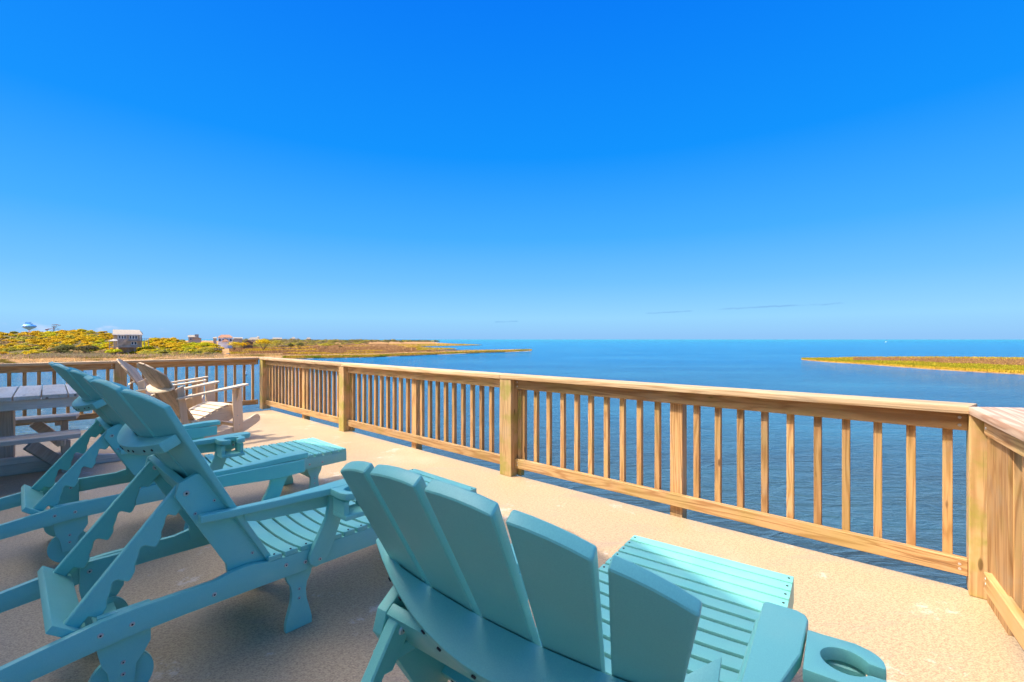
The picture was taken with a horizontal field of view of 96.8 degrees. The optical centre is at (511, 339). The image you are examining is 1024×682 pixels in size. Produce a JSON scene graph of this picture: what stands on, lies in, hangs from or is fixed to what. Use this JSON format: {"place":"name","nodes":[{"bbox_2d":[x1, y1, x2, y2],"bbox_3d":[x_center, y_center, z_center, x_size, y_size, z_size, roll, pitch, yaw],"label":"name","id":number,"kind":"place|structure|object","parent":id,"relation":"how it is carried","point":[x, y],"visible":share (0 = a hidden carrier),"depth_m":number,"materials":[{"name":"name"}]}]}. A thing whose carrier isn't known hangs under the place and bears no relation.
{"place":"outdoors","nodes":[
{"label":"outdoors","id":0,"kind":"place"},
{"bbox_2d":[21,322,36,331],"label":"water tower","id":1,"kind":"structure","parent":0,"point":[29,326],"depth_m":895.99,"materials":[{"name":"metal"}]},
{"bbox_2d":[0,329,115,354],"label":"dune thicket","id":2,"kind":"object","parent":0,"point":[36,339],"visible":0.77,"depth_m":179.15,"materials":[{"name":"yellow plant"}]},
{"bbox_2d":[120,337,223,354],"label":"thicket","id":3,"kind":"object","parent":0,"point":[184,345],"visible":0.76,"depth_m":171.72,"materials":[{"name":"yellow plant"}]},
{"bbox_2d":[188,334,198,341],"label":"house","id":4,"kind":"structure","parent":0,"point":[190,338],"depth_m":329.81,"materials":[{"name":"grey"}]},
{"bbox_2d":[193,337,200,342],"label":"house","id":5,"kind":"structure","parent":0,"point":[197,339],"depth_m":321.81,"materials":[{"name":"grey"}]},
{"bbox_2d":[0,341,531,363],"bbox_3d":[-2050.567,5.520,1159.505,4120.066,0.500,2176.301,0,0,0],"label":"marsh ground","id":6,"kind":"structure","parent":0,"point":[224,351],"depth_m":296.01,"materials":[{"name":"plant"}]},
{"bbox_2d":[50,344,77,352],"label":"shrub","id":7,"kind":"object","parent":6,"relation":"on","point":[65,347],"visible":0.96,"depth_m":144.42,"materials":[{"name":"green plant"}]},
{"bbox_2d":[73,345,100,354],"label":"shrub","id":8,"kind":"object","parent":6,"relation":"on","point":[86,347],"visible":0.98,"depth_m":141.65,"materials":[{"name":"green plant"}]},
{"bbox_2d":[105,349,122,355],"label":"shrub","id":9,"kind":"object","parent":6,"relation":"on","point":[112,351],"visible":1,"depth_m":141.76,"materials":[{"name":"yellow plant"}]},
{"bbox_2d":[109,330,148,353],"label":"beach house","id":10,"kind":"structure","parent":6,"relation":"on","point":[125,341],"depth_m":165.30,"materials":[{"name":"grey wood"}]},
{"bbox_2d":[197,347,214,351],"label":"shrub","id":11,"kind":"object","parent":6,"relation":"on","point":[207,349],"visible":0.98,"depth_m":149.20,"materials":[{"name":"yellow plant"}]},
{"bbox_2d":[218,335,231,348],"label":"house","id":12,"kind":"structure","parent":6,"relation":"on","point":[223,340],"depth_m":264.13,"materials":[{"name":"white"}]},
{"bbox_2d":[227,342,243,348],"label":"shrub","id":13,"kind":"object","parent":6,"relation":"on","point":[234,343],"visible":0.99,"depth_m":218.81,"materials":[{"name":"yellow plant"}]},
{"bbox_2d":[233,337,242,341],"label":"house","id":14,"kind":"structure","parent":6,"relation":"on","point":[236,339],"depth_m":420.67,"materials":[{"name":"grey"}]},
{"bbox_2d":[243,340,252,347],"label":"house","id":15,"kind":"structure","parent":6,"relation":"on","point":[250,343],"depth_m":275.06,"materials":[{"name":"grey"}]},
{"bbox_2d":[248,337,259,341],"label":"house","id":16,"kind":"structure","parent":6,"relation":"on","point":[251,338],"depth_m":460.56,"materials":[{"name":"grey"}]},
{"bbox_2d":[253,338,273,349],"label":"shrub","id":17,"kind":"object","parent":6,"relation":"on","point":[265,341],"visible":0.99,"depth_m":224.00,"materials":[{"name":"yellow plant"}]},
{"bbox_2d":[232,338,439,346],"bbox_3d":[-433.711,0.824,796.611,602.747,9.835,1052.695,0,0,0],"label":"scrub","id":18,"kind":"object","parent":6,"relation":"on","point":[318,342],"visible":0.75,"depth_m":519.86,"materials":[{"name":"green plant"}]},
{"bbox_2d":[307,351,522,358],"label":"beach sand","id":19,"kind":"structure","parent":0,"point":[395,356],"depth_m":164.19,"materials":[{"name":"beige sand"}]},
{"bbox_2d":[0,410,1023,681],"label":"deck floor","id":20,"kind":"structure","parent":0,"point":[908,626],"depth_m":2.24,"materials":[{"name":"beige concrete"}]},
{"bbox_2d":[0,384,120,476],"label":"picnic table","id":21,"kind":"object","parent":20,"relation":"on","point":[13,399],"visible":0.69,"depth_m":4.24,"materials":[{"name":"grey wood"}]},
{"bbox_2d":[0,357,258,425],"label":"deck railing","id":22,"kind":"object","parent":20,"relation":"on","point":[119,374],"visible":0.46,"depth_m":7.00,"materials":[{"name":"brown wood"}]},
{"bbox_2d":[117,359,207,409],"bbox_3d":[-4.830,0.752,6.357,1.343,0.994,0.824,0,0,-32],"label":"rocking chair","id":23,"kind":"object","parent":20,"relation":"on","point":[132,372],"visible":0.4,"depth_m":6.26,"materials":[{"name":"brown wood"}]},
{"bbox_2d":[0,362,345,562],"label":"chaise lounge","id":24,"kind":"object","parent":20,"relation":"on","point":[63,520],"visible":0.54,"depth_m":2.76,"materials":[{"name":"teal plastic"}]},
{"bbox_2d":[137,362,259,437],"bbox_3d":[-3.908,0.752,5.547,0.824,0.994,1.343,0,0,31],"label":"rocking chair","id":25,"kind":"object","parent":20,"relation":"on","point":[161,387],"visible":0.76,"depth_m":5.52,"materials":[{"name":"brown wood"}]},
{"bbox_2d":[0,375,476,681],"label":"chaise lounge","id":26,"kind":"object","parent":20,"relation":"on","point":[292,539],"visible":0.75,"depth_m":1.75,"materials":[{"name":"teal plastic"}]},
{"bbox_2d":[340,461,886,681],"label":"chaise lounge","id":27,"kind":"object","parent":20,"relation":"on","point":[467,578],"visible":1,"depth_m":0.77,"materials":[{"name":"teal plastic"}]},
{"bbox_2d":[259,357,986,599],"bbox_3d":[-1.149,0.873,5.286,9.406,1.091,0.237,0,0,41],"label":"deck railing","id":28,"kind":"object","parent":20,"relation":"on","point":[510,458],"visible":0.98,"depth_m":3.23,"materials":[{"name":"brown wood"}]},
{"bbox_2d":[969,407,1023,649],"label":"deck railing","id":29,"kind":"object","parent":20,"relation":"attached to","point":[1004,573],"visible":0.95,"depth_m":1.93,"materials":[{"name":"brown wood"}]},
{"bbox_2d":[0,339,1023,650],"bbox_3d":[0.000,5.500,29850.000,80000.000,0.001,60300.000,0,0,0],"label":"water","id":30,"kind":"structure","parent":0,"point":[760,363],"depth_m":33.32,"materials":[{"name":"blue liquid"}]},
{"bbox_2d":[0,0,1023,338],"label":"sky","id":31,"kind":"structure","parent":0,"point":[268,169],"materials":[{"name":"blue"}]},
{"bbox_2d":[801,356,1023,374],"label":"islet grass","id":32,"kind":"structure","parent":0,"point":[1004,364],"depth_m":103.65,"materials":[{"name":"yellow plant"}]}
]}

